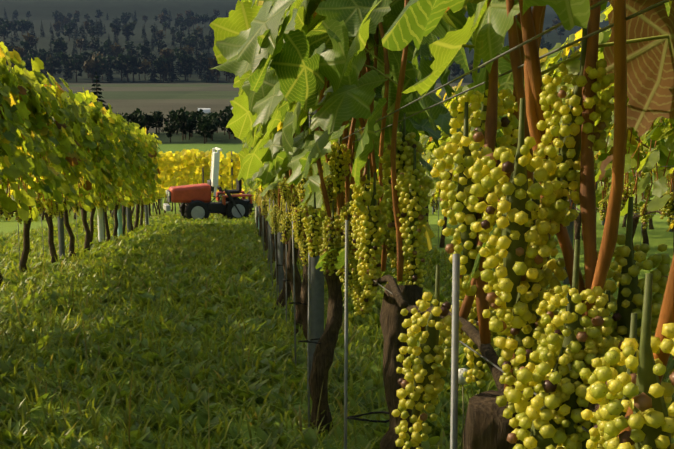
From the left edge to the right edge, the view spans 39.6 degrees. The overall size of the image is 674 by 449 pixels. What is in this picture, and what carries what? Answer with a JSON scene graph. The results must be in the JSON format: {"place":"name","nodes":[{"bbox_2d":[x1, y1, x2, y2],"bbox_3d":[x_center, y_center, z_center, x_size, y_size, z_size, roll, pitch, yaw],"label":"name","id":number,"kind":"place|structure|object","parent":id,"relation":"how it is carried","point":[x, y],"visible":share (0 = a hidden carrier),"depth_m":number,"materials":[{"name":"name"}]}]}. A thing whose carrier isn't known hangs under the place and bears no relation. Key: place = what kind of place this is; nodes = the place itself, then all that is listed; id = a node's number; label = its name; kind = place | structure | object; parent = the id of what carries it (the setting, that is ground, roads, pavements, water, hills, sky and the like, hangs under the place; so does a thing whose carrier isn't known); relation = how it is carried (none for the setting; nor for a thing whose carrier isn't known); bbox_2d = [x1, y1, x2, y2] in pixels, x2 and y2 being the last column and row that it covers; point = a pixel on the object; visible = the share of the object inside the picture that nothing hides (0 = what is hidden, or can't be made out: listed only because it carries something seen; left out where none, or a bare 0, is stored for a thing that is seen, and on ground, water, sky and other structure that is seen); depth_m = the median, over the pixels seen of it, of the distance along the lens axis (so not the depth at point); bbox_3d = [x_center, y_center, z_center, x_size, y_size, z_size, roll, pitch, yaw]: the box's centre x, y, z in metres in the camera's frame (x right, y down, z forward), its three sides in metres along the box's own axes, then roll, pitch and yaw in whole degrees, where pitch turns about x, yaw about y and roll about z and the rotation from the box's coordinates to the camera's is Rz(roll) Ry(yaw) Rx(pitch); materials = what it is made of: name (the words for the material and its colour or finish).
{"place":"outdoors","nodes":[
{"label":"outdoors","id":0,"kind":"place"},
{"bbox_2d":[0,212,673,448],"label":"ground cover grass","id":1,"kind":"structure","parent":0,"point":[239,247],"depth_m":4.48,"materials":[{"name":"green plant"}]},
{"bbox_2d":[0,0,673,448],"bbox_3d":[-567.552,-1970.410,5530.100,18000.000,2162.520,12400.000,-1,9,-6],"label":"grass","id":2,"kind":"structure","parent":0,"point":[148,96],"depth_m":260.50,"materials":[{"name":"green plant"}]},
{"bbox_2d":[0,41,161,285],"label":"vine row","id":3,"kind":"object","parent":2,"relation":"on","point":[128,158],"depth_m":9.88,"materials":[{"name":"green plant"}]},
{"bbox_2d":[1,67,148,212],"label":"grapes","id":4,"kind":"object","parent":3,"relation":"attached to","point":[24,187],"visible":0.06,"depth_m":9.33,"materials":[{"name":"green food"}]},
{"bbox_2d":[0,188,153,223],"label":"grapes","id":5,"kind":"object","parent":3,"relation":"attached to","point":[50,207],"visible":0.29,"depth_m":9.93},
{"bbox_2d":[17,88,147,272],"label":"vine posts","id":6,"kind":"object","parent":3,"relation":"attached to","point":[61,235],"visible":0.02,"depth_m":10.44,"materials":[{"name":"grey wood"}]},
{"bbox_2d":[97,205,258,241],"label":"trellis posts","id":7,"kind":"object","parent":2,"relation":"on","point":[101,224],"visible":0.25,"depth_m":13.28,"materials":[{"name":"plastic"}]},
{"bbox_2d":[163,147,253,219],"bbox_3d":[-2.954,-1.013,23.984,2.958,1.893,0.965,-3,10,-19],"label":"tractor","id":8,"kind":"object","parent":2,"relation":"on","point":[194,201],"visible":0.92,"depth_m":23.63,"materials":[{"name":"painted metal"},{"name":"rubber"},{"name":"glass"}]},
{"bbox_2d":[198,108,232,112],"bbox_3d":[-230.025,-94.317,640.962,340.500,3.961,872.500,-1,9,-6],"label":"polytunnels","id":9,"kind":"structure","parent":2,"relation":"on","point":[206,110],"depth_m":227.69,"materials":[{"name":"white plastic"}]},
{"bbox_2d":[5,151,436,218],"bbox_3d":[-5.084,-1.476,37.278,18.050,4.492,19.933,-1,9,-6],"label":"grapevine row","id":10,"kind":"object","parent":2,"relation":"on","point":[221,197],"depth_m":29.57,"materials":[{"name":"green plant"}]},
{"bbox_2d":[1,149,452,219],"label":"grapevine row","id":11,"kind":"object","parent":2,"relation":"on","point":[170,163],"depth_m":27.23,"materials":[{"name":"yellow plant"}]},
{"bbox_2d":[1,152,252,196],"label":"yellow vine canes","id":12,"kind":"object","parent":11,"relation":"attached to","point":[160,186],"visible":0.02,"depth_m":27.45,"materials":[{"name":"plant"}]},
{"bbox_2d":[0,8,607,143],"bbox_3d":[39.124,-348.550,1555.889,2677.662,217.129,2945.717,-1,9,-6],"label":"forest trees","id":13,"kind":"object","parent":2,"relation":"on","point":[207,124],"visible":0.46,"depth_m":1241.69,"materials":[{"name":"green plant"}]},
{"bbox_2d":[254,109,459,448],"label":"trellis posts","id":14,"kind":"object","parent":2,"relation":"on","point":[315,329],"visible":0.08,"depth_m":2.93,"materials":[{"name":"grey metal"}]},
{"bbox_2d":[332,0,671,433],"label":"vine wires","id":15,"kind":"object","parent":14,"relation":"attached to","point":[601,2],"visible":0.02,"depth_m":0.84,"materials":[{"name":"grey metal"}]},
{"bbox_2d":[241,0,670,448],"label":"vine row","id":16,"kind":"object","parent":2,"relation":"on","point":[646,378],"depth_m":0.97,"materials":[{"name":"plant"}]},
{"bbox_2d":[209,0,673,286],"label":"vine leaves","id":17,"kind":"object","parent":16,"relation":"attached to","point":[297,52],"visible":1,"depth_m":1.58,"materials":[{"name":"green plant"}]},
{"bbox_2d":[251,58,673,448],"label":"grapes","id":18,"kind":"object","parent":16,"relation":"attached to","point":[607,353],"visible":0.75,"depth_m":0.79,"materials":[{"name":"green food"}]},
{"bbox_2d":[256,0,673,437],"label":"vine row canes","id":19,"kind":"object","parent":16,"relation":"attached to","point":[531,22],"visible":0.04,"depth_m":0.80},
{"bbox_2d":[461,385,463,448],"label":"dandelion stem","id":20,"kind":"object","parent":2,"relation":"on","point":[463,415],"visible":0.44,"depth_m":2.69,"materials":[{"name":"green plant"}]},
{"bbox_2d":[458,368,468,384],"bbox_3d":[0.359,0.434,2.671,0.049,0.049,0.049,-1,9,-6],"label":"dandelion fluff","id":21,"kind":"object","parent":20,"relation":"on","point":[461,378],"visible":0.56,"depth_m":2.65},
{"bbox_2d":[362,1,673,261],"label":"leaves","id":22,"kind":"object","parent":2,"relation":"on","point":[658,153],"depth_m":6.38,"materials":[{"name":"green plant"}]},
{"bbox_2d":[363,44,673,214],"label":"vine row canes","id":23,"kind":"object","parent":22,"relation":"attached to","point":[636,178],"depth_m":6.22,"materials":[{"name":"plant"}]},
{"bbox_2d":[379,170,673,228],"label":"vine grapes","id":24,"kind":"object","parent":22,"relation":"attached to","point":[669,207],"visible":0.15,"depth_m":6.03,"materials":[{"name":"green food"}]},
{"bbox_2d":[423,43,631,283],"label":"vine posts","id":25,"kind":"object","parent":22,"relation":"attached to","point":[570,228],"depth_m":7.41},
{"bbox_2d":[440,55,673,215],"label":"vine wires","id":26,"kind":"object","parent":22,"relation":"attached to","point":[656,166],"visible":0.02,"depth_m":5.84,"materials":[{"name":"silver metal"}]},
{"bbox_2d":[581,180,643,244],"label":"trunks","id":27,"kind":"object","parent":2,"relation":"on","point":[596,212],"depth_m":13.01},
{"bbox_2d":[581,104,673,252],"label":"leaves","id":28,"kind":"object","parent":2,"relation":"on","point":[647,150],"depth_m":11.25,"materials":[{"name":"green plant"}]},
{"bbox_2d":[538,117,671,198],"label":"vine row canes","id":29,"kind":"object","parent":28,"relation":"attached to","point":[641,175],"visible":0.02,"depth_m":11.32,"materials":[{"name":"plant"}]},
{"bbox_2d":[602,167,673,231],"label":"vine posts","id":30,"kind":"object","parent":2,"relation":"on","point":[603,223],"depth_m":15.79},
{"bbox_2d":[597,120,673,231],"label":"vine row","id":31,"kind":"object","parent":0,"point":[650,222],"depth_m":16.65,"materials":[{"name":"green plant"}]}
]}

